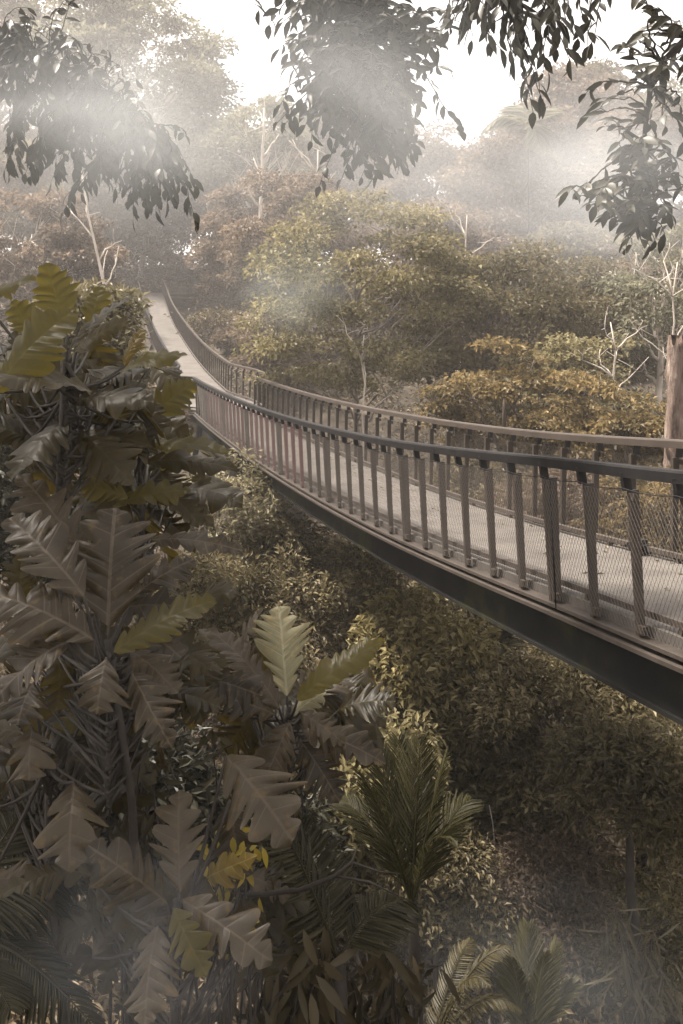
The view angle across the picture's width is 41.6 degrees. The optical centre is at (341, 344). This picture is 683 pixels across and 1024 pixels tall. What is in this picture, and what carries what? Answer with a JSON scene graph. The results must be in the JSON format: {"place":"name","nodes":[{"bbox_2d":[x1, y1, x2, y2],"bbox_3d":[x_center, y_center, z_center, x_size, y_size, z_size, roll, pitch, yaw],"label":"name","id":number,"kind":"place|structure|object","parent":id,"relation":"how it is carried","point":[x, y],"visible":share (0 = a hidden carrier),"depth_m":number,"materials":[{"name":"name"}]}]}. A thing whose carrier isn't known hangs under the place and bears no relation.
{"place":"outdoors","nodes":[
{"label":"outdoors","id":0,"kind":"place"},
{"bbox_2d":[0,263,682,1023],"bbox_3d":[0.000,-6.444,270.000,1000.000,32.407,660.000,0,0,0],"label":"terrain","id":1,"kind":"structure","parent":0,"point":[596,989],"depth_m":40.10,"materials":[{"name":"brown soil"}]},
{"bbox_2d":[0,121,72,256],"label":"tree","id":2,"kind":"object","parent":1,"relation":"on","point":[9,231],"visible":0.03,"depth_m":104.04,"materials":[{"name":"brown plant"}]},
{"bbox_2d":[0,0,104,281],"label":"tree","id":3,"kind":"object","parent":1,"relation":"on","point":[4,112],"visible":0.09,"depth_m":89.35,"materials":[{"name":"green plant"}]},
{"bbox_2d":[0,810,107,1023],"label":"palm","id":4,"kind":"object","parent":1,"relation":"on","point":[27,984],"visible":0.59,"depth_m":4.45,"materials":[{"name":"green plant"}]},
{"bbox_2d":[0,187,129,333],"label":"tree","id":5,"kind":"object","parent":1,"relation":"on","point":[68,246],"visible":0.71,"depth_m":55.83,"materials":[{"name":"brown plant"}]},
{"bbox_2d":[0,677,156,1023],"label":"breadfruit tree","id":6,"kind":"object","parent":1,"relation":"on","point":[33,760],"visible":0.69,"depth_m":4.52,"materials":[{"name":"green plant"}]},
{"bbox_2d":[0,124,159,274],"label":"tree","id":7,"kind":"object","parent":1,"relation":"on","point":[124,232],"visible":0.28,"depth_m":82.99,"materials":[{"name":"brown plant"}]},
{"bbox_2d":[5,149,166,267],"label":"tree","id":8,"kind":"object","parent":1,"relation":"on","point":[129,253],"visible":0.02,"depth_m":111.39,"materials":[{"name":"brown plant"}]},
{"bbox_2d":[0,422,177,674],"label":"shrub","id":9,"kind":"object","parent":1,"relation":"on","point":[8,487],"visible":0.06,"depth_m":11.33,"materials":[{"name":"green plant"}]},
{"bbox_2d":[29,274,154,665],"bbox_3d":[-4.264,3.185,15.050,2.271,8.825,2.474,0,0,0],"label":"tree","id":10,"kind":"object","parent":1,"relation":"on","point":[121,341],"visible":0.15,"depth_m":14.77,"materials":[{"name":"green plant"}]},
{"bbox_2d":[71,172,121,287],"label":"bare tree","id":11,"kind":"object","parent":1,"relation":"on","point":[91,234],"visible":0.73,"depth_m":51.97,"materials":[{"name":"beige plant"}]},
{"bbox_2d":[0,263,195,997],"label":"breadfruit tree","id":12,"kind":"object","parent":1,"relation":"on","point":[47,432],"visible":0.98,"depth_m":4.83,"materials":[{"name":"green plant"}]},
{"bbox_2d":[0,0,203,234],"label":"overhanging tree","id":13,"kind":"object","parent":1,"relation":"on","point":[104,114],"visible":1,"depth_m":12.82,"materials":[{"name":"green plant"}]},
{"bbox_2d":[0,0,246,291],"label":"tree","id":14,"kind":"object","parent":1,"relation":"on","point":[114,29],"visible":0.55,"depth_m":87.72,"materials":[{"name":"green plant"}]},
{"bbox_2d":[0,672,251,921],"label":"shrub","id":15,"kind":"object","parent":1,"relation":"on","point":[199,771],"visible":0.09,"depth_m":8.54,"materials":[{"name":"green plant"}]},
{"bbox_2d":[10,378,245,1023],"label":"breadfruit tree","id":16,"kind":"object","parent":1,"relation":"on","point":[150,489],"visible":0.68,"depth_m":5.51,"materials":[{"name":"green plant"}]},
{"bbox_2d":[0,473,264,1023],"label":"breadfruit tree","id":17,"kind":"object","parent":1,"relation":"on","point":[134,678],"visible":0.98,"depth_m":4.31,"materials":[{"name":"green plant"}]},
{"bbox_2d":[88,728,186,1023],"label":"shrub","id":18,"kind":"object","parent":1,"relation":"on","point":[145,817],"visible":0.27,"depth_m":5.11,"materials":[{"name":"green plant"}]},
{"bbox_2d":[126,345,166,456],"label":"shrub","id":19,"kind":"object","parent":1,"relation":"on","point":[149,388],"visible":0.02,"depth_m":20.95,"materials":[{"name":"green plant"}]},
{"bbox_2d":[0,754,309,1023],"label":"breadfruit tree","id":20,"kind":"object","parent":1,"relation":"on","point":[184,918],"visible":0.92,"depth_m":4.07,"materials":[{"name":"green plant"}]},
{"bbox_2d":[94,174,218,278],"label":"tree","id":21,"kind":"object","parent":1,"relation":"on","point":[168,257],"visible":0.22,"depth_m":97.96,"materials":[{"name":"brown plant"}]},
{"bbox_2d":[146,382,193,556],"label":"shrub","id":22,"kind":"object","parent":1,"relation":"on","point":[187,415],"depth_m":27.08,"materials":[{"name":"green plant"}]},
{"bbox_2d":[156,118,257,251],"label":"tree","id":23,"kind":"object","parent":1,"relation":"on","point":[199,197],"visible":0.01,"depth_m":119.79,"materials":[{"name":"brown plant"}]},
{"bbox_2d":[144,117,283,278],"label":"tree","id":24,"kind":"object","parent":1,"relation":"on","point":[207,185],"visible":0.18,"depth_m":95.44,"materials":[{"name":"brown plant"}]},
{"bbox_2d":[187,305,251,333],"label":"shrub","id":25,"kind":"object","parent":1,"relation":"on","point":[214,314],"visible":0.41,"depth_m":64.40,"materials":[{"name":"green plant"}]},
{"bbox_2d":[134,548,308,783],"bbox_3d":[-1.957,6.117,15.006,2.903,5.635,2.806,0,0,0],"label":"shrub","id":26,"kind":"object","parent":1,"relation":"on","point":[251,589],"visible":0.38,"depth_m":14.86,"materials":[{"name":"green plant"}]},
{"bbox_2d":[178,817,267,1023],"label":"flowering plant","id":27,"kind":"object","parent":1,"relation":"on","point":[226,1018],"visible":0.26,"depth_m":4.52,"materials":[{"name":"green plant"}]},
{"bbox_2d":[170,442,300,571],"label":"shrub","id":28,"kind":"object","parent":1,"relation":"on","point":[251,481],"visible":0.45,"depth_m":19.41,"materials":[{"name":"green plant"}]},
{"bbox_2d":[208,323,264,351],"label":"shrub","id":29,"kind":"object","parent":1,"relation":"on","point":[222,335],"visible":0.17,"depth_m":57.09,"materials":[{"name":"green plant"}]},
{"bbox_2d":[166,724,311,1023],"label":"shrub","id":30,"kind":"object","parent":1,"relation":"on","point":[212,737],"visible":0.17,"depth_m":6.12,"materials":[{"name":"green plant"}]},
{"bbox_2d":[182,170,302,312],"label":"tree","id":31,"kind":"object","parent":1,"relation":"on","point":[229,198],"visible":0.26,"depth_m":69.99,"materials":[{"name":"brown plant"}]},
{"bbox_2d":[182,90,329,209],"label":"tree","id":32,"kind":"object","parent":1,"relation":"on","point":[241,142],"visible":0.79,"depth_m":79.82,"materials":[{"name":"green plant"}]},
{"bbox_2d":[245,108,278,305],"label":"bare tree","id":33,"kind":"object","parent":1,"relation":"on","point":[263,155],"visible":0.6,"depth_m":65.93,"materials":[{"name":"beige plant"}]},
{"bbox_2d":[197,924,358,1023],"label":"shrub","id":34,"kind":"object","parent":1,"relation":"on","point":[311,997],"visible":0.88,"depth_m":5.10,"materials":[{"name":"green plant"}]},
{"bbox_2d":[202,763,353,1023],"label":"shrub","id":35,"kind":"object","parent":1,"relation":"on","point":[311,802],"visible":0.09,"depth_m":9.37,"materials":[{"name":"green plant"}]},
{"bbox_2d":[225,299,332,408],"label":"tree","id":36,"kind":"object","parent":1,"relation":"on","point":[242,360],"visible":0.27,"depth_m":45.99,"materials":[{"name":"green plant"}]},
{"bbox_2d":[185,606,397,992],"bbox_3d":[-0.347,5.245,6.158,1.426,7.108,1.889,0,0,0],"label":"breadfruit tree","id":37,"kind":"object","parent":1,"relation":"on","point":[329,710],"visible":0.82,"depth_m":5.65,"materials":[{"name":"green plant"}]},
{"bbox_2d":[214,164,383,323],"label":"tree","id":38,"kind":"object","parent":1,"relation":"on","point":[297,187],"visible":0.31,"depth_m":57.99,"materials":[{"name":"green plant"}]},
{"bbox_2d":[291,139,335,283],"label":"bare tree","id":39,"kind":"object","parent":1,"relation":"on","point":[313,168],"visible":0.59,"depth_m":59.97,"materials":[{"name":"beige plant"}]},
{"bbox_2d":[182,510,446,723],"bbox_3d":[-0.929,6.340,19.029,6.337,5.535,6.071,0,0,0],"label":"shrub","id":40,"kind":"object","parent":1,"relation":"on","point":[303,591],"visible":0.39,"depth_m":18.20,"materials":[{"name":"green plant"}]},
{"bbox_2d":[244,640,417,786],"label":"shrub","id":41,"kind":"object","parent":1,"relation":"on","point":[304,665],"visible":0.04,"depth_m":14.72,"materials":[{"name":"green plant"}]},
{"bbox_2d":[242,793,424,1023],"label":"palm","id":42,"kind":"object","parent":1,"relation":"on","point":[389,925],"visible":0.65,"depth_m":5.31,"materials":[{"name":"green plant"}]},
{"bbox_2d":[254,114,412,267],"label":"tree","id":43,"kind":"object","parent":1,"relation":"on","point":[330,174],"visible":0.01,"depth_m":113.97,"materials":[{"name":"brown plant"}]},
{"bbox_2d":[0,248,682,1023],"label":"undergrowth","id":44,"kind":"object","parent":1,"relation":"on","point":[116,988],"visible":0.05,"depth_m":16.42,"materials":[{"name":"green plant"}]},
{"bbox_2d":[279,115,428,250],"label":"tree","id":45,"kind":"object","parent":1,"relation":"on","point":[335,162],"visible":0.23,"depth_m":88.20,"materials":[{"name":"green plant"}]},
{"bbox_2d":[253,0,466,197],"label":"overhanging tree","id":46,"kind":"object","parent":1,"relation":"on","point":[359,74],"visible":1,"depth_m":7.98,"materials":[{"name":"green plant"}]},
{"bbox_2d":[230,185,491,445],"bbox_3d":[0.736,0.366,30.889,9.036,11.720,9.634,0,0,0],"label":"tree","id":47,"kind":"object","parent":1,"relation":"on","point":[404,283],"visible":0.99,"depth_m":29.59,"materials":[{"name":"green plant"}]},
{"bbox_2d":[336,302,389,458],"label":"bare tree","id":48,"kind":"object","parent":1,"relation":"on","point":[362,365],"visible":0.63,"depth_m":27.46,"materials":[{"name":"brown plant"}]},
{"bbox_2d":[290,704,468,1002],"bbox_3d":[0.392,7.471,12.990,2.659,4.450,2.716,0,0,-30],"label":"shrub","id":49,"kind":"object","parent":1,"relation":"on","point":[348,788],"visible":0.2,"depth_m":12.62,"materials":[{"name":"green plant"}]},
{"bbox_2d":[309,531,477,619],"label":"shrub","id":50,"kind":"object","parent":1,"relation":"on","point":[338,537],"visible":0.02,"depth_m":24.11,"materials":[{"name":"green plant"}]},
{"bbox_2d":[332,941,473,1023],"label":"shrub","id":51,"kind":"object","parent":1,"relation":"on","point":[384,991],"visible":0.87,"depth_m":6.05,"materials":[{"name":"green plant"}]},
{"bbox_2d":[328,731,483,1023],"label":"palm","id":52,"kind":"object","parent":1,"relation":"on","point":[386,826],"visible":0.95,"depth_m":7.31,"materials":[{"name":"green plant"}]},
{"bbox_2d":[135,279,682,725],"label":"footbridge","id":53,"kind":"object","parent":1,"relation":"on","point":[619,627],"visible":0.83,"depth_m":10.22,"materials":[{"name":"metal"}]},
{"bbox_2d":[352,118,481,257],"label":"tree","id":54,"kind":"object","parent":1,"relation":"on","point":[434,156],"visible":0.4,"depth_m":82.62,"materials":[{"name":"green plant"}]},
{"bbox_2d":[346,578,518,794],"bbox_3d":[1.568,6.441,14.889,3.036,5.040,3.065,0,0,0],"label":"shrub","id":55,"kind":"object","parent":1,"relation":"on","point":[415,636],"visible":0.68,"depth_m":14.32,"materials":[{"name":"green plant"}]},
{"bbox_2d":[358,195,519,342],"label":"tree","id":56,"kind":"object","parent":1,"relation":"on","point":[474,236],"visible":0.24,"depth_m":55.42,"materials":[{"name":"green plant"}]},
{"bbox_2d":[350,807,538,1009],"bbox_3d":[1.353,7.952,12.639,2.562,2.972,2.854,0,0,0],"label":"shrub","id":57,"kind":"object","parent":1,"relation":"on","point":[481,925],"visible":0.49,"depth_m":11.92,"materials":[{"name":"green plant"}]},
{"bbox_2d":[230,426,681,898],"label":"fallen branch","id":58,"kind":"object","parent":1,"relation":"on","point":[295,890],"depth_m":4.74,"materials":[{"name":"brown wood"}]},
{"bbox_2d":[395,937,521,1023],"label":"palm","id":59,"kind":"object","parent":1,"relation":"on","point":[476,978],"visible":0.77,"depth_m":7.96,"materials":[{"name":"green plant"}]},
{"bbox_2d":[436,194,492,370],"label":"bare tree","id":60,"kind":"object","parent":1,"relation":"on","point":[463,232],"visible":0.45,"depth_m":44.00,"materials":[{"name":"beige plant"}]},
{"bbox_2d":[426,457,559,721],"bbox_3d":[2.999,5.315,18.894,3.740,6.246,3.466,0,0,0],"label":"shrub","id":61,"kind":"object","parent":1,"relation":"on","point":[475,497],"visible":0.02,"depth_m":19.07,"materials":[{"name":"green plant"}]},
{"bbox_2d":[390,237,614,482],"bbox_3d":[5.931,0.762,33.879,8.606,9.600,8.817,0,0,0],"label":"tree","id":62,"kind":"object","parent":1,"relation":"on","point":[545,304],"visible":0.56,"depth_m":32.29,"materials":[{"name":"green plant"}]},
{"bbox_2d":[486,805,524,940],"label":"bare tree","id":63,"kind":"object","parent":1,"relation":"on","point":[494,854],"visible":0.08,"depth_m":13.11,"materials":[{"name":"brown plant"}]},
{"bbox_2d":[481,629,530,774],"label":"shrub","id":64,"kind":"object","parent":1,"relation":"on","point":[506,637],"visible":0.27,"depth_m":17.16,"materials":[{"name":"green plant"}]},
{"bbox_2d":[430,131,582,267],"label":"tree","id":65,"kind":"object","parent":1,"relation":"on","point":[547,183],"visible":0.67,"depth_m":73.94,"materials":[{"name":"green plant"}]},
{"bbox_2d":[410,334,611,628],"bbox_3d":[4.630,3.951,24.141,4.961,8.525,5.219,0,0,-43],"label":"tree","id":66,"kind":"object","parent":1,"relation":"on","point":[488,385],"visible":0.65,"depth_m":23.47,"materials":[{"name":"green plant"}]},
{"bbox_2d":[442,142,581,231],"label":"tree","id":67,"kind":"object","parent":1,"relation":"on","point":[533,222],"visible":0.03,"depth_m":108.94,"materials":[{"name":"green plant"}]},
{"bbox_2d":[429,0,611,128],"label":"overhanging tree","id":68,"kind":"object","parent":1,"relation":"on","point":[517,15],"visible":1,"depth_m":7.91,"materials":[{"name":"green plant"}]},
{"bbox_2d":[481,105,564,302],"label":"palm","id":69,"kind":"object","parent":1,"relation":"on","point":[512,115],"visible":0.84,"depth_m":71.99,"materials":[{"name":"green plant"}]},
{"bbox_2d":[434,719,612,895],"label":"shrub","id":70,"kind":"object","parent":1,"relation":"on","point":[482,787],"visible":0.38,"depth_m":13.71,"materials":[{"name":"green plant"}]},
{"bbox_2d":[489,917,583,1023],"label":"palm","id":71,"kind":"object","parent":1,"relation":"on","point":[540,1004],"visible":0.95,"depth_m":8.94,"materials":[{"name":"green plant"}]},
{"bbox_2d":[490,219,634,330],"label":"tree","id":72,"kind":"object","parent":1,"relation":"on","point":[577,241],"visible":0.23,"depth_m":53.38,"materials":[{"name":"green plant"}]},
{"bbox_2d":[480,452,645,736],"bbox_3d":[4.224,5.348,17.017,3.466,6.585,3.200,0,0,-43],"label":"shrub","id":73,"kind":"object","parent":1,"relation":"on","point":[567,493],"visible":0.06,"depth_m":16.53,"materials":[{"name":"green plant"}]},
{"bbox_2d":[466,816,662,1000],"bbox_3d":[2.988,7.859,12.529,2.758,2.470,2.580,0,0,-39],"label":"shrub","id":74,"kind":"object","parent":1,"relation":"on","point":[567,864],"visible":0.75,"depth_m":12.20,"materials":[{"name":"green plant"}]},
{"bbox_2d":[478,61,658,279],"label":"tree","id":75,"kind":"object","parent":1,"relation":"on","point":[561,90],"visible":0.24,"depth_m":80.50,"materials":[{"name":"green plant"}]},
{"bbox_2d":[476,330,660,507],"bbox_3d":[6.994,3.193,29.190,5.803,7.286,6.002,0,0,0],"label":"tree","id":76,"kind":"object","parent":1,"relation":"on","point":[558,349],"visible":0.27,"depth_m":27.86,"materials":[{"name":"green plant"}]},
{"bbox_2d":[456,640,682,924],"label":"shrub","id":77,"kind":"object","parent":1,"relation":"on","point":[509,720],"visible":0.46,"depth_m":13.30,"materials":[{"name":"green plant"}]},
{"bbox_2d":[530,56,631,263],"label":"tree","id":78,"kind":"object","parent":1,"relation":"on","point":[603,66],"visible":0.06,"depth_m":95.79,"materials":[{"name":"brown plant"}]},
{"bbox_2d":[517,250,665,432],"bbox_3d":[10.547,0.469,37.675,6.835,8.949,7.904,0,0,0],"label":"tree","id":79,"kind":"object","parent":1,"relation":"on","point":[581,286],"visible":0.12,"depth_m":36.94,"materials":[{"name":"green plant"}]},
{"bbox_2d":[533,372,666,524],"bbox_3d":[6.390,4.471,20.686,3.740,7.660,4.176,0,0,0],"label":"tree","id":80,"kind":"object","parent":1,"relation":"on","point":[630,422],"visible":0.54,"depth_m":20.54,"materials":[{"name":"green plant"}]},
{"bbox_2d":[532,704,682,1023],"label":"tree","id":81,"kind":"object","parent":1,"relation":"on","point":[636,762],"visible":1,"depth_m":11.15,"materials":[{"name":"green plant"}]},
{"bbox_2d":[540,707,682,945],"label":"shrub","id":82,"kind":"object","parent":1,"relation":"on","point":[663,844],"visible":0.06,"depth_m":12.19,"materials":[{"name":"green plant"}]},
{"bbox_2d":[570,308,657,451],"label":"bare tree","id":83,"kind":"object","parent":1,"relation":"on","point":[612,375],"visible":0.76,"depth_m":27.00,"materials":[{"name":"beige plant"}]},
{"bbox_2d":[549,77,682,240],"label":"tree","id":84,"kind":"object","parent":1,"relation":"on","point":[641,93],"depth_m":108.83,"materials":[{"name":"brown plant"}]},
{"bbox_2d":[555,0,682,259],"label":"overhanging tree","id":85,"kind":"object","parent":1,"relation":"on","point":[633,212],"visible":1,"depth_m":7.11,"materials":[{"name":"green plant"}]},
{"bbox_2d":[556,849,682,1021],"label":"shrub","id":86,"kind":"object","parent":1,"relation":"on","point":[664,896],"visible":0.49,"depth_m":11.97,"materials":[{"name":"green plant"}]},
{"bbox_2d":[562,98,682,291],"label":"tree","id":87,"kind":"object","parent":1,"relation":"on","point":[673,136],"visible":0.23,"depth_m":71.83,"materials":[{"name":"green plant"}]},
{"bbox_2d":[568,463,682,558],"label":"shrub","id":88,"kind":"object","parent":1,"relation":"on","point":[645,503],"visible":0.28,"depth_m":14.72,"materials":[{"name":"green plant"}]},
{"bbox_2d":[568,233,682,382],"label":"tree","id":89,"kind":"object","parent":1,"relation":"on","point":[612,247],"visible":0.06,"depth_m":49.18,"materials":[{"name":"green plant"}]},
{"bbox_2d":[577,908,682,1023],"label":"grass plant","id":90,"kind":"object","parent":1,"relation":"on","point":[632,984],"depth_m":10.48,"materials":[{"name":"green plant"}]},
{"bbox_2d":[590,218,682,438],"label":"tree","id":91,"kind":"object","parent":1,"relation":"on","point":[643,285],"visible":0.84,"depth_m":33.60,"materials":[{"name":"green plant"}]},
{"bbox_2d":[616,807,657,939],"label":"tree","id":92,"kind":"object","parent":1,"relation":"on","point":[644,856],"visible":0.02,"depth_m":13.00,"materials":[{"name":"green plant"}]},
{"bbox_2d":[622,64,682,208],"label":"tree","id":93,"kind":"object","parent":1,"relation":"on","point":[669,93],"visible":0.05,"depth_m":86.92,"materials":[{"name":"green plant"}]},
{"bbox_2d":[629,243,682,357],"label":"bare tree","id":94,"kind":"object","parent":1,"relation":"on","point":[672,294],"visible":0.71,"depth_m":28.06,"materials":[{"name":"beige plant"}]},
{"bbox_2d":[663,330,682,516],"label":"dead trunk","id":95,"kind":"object","parent":1,"relation":"on","point":[673,425],"visible":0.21,"depth_m":16.78,"materials":[{"name":"brown wood"}]},
{"bbox_2d":[1,0,682,266],"label":"sky","id":96,"kind":"structure","parent":0,"point":[481,85],"materials":[{"name":"white"}]}
]}

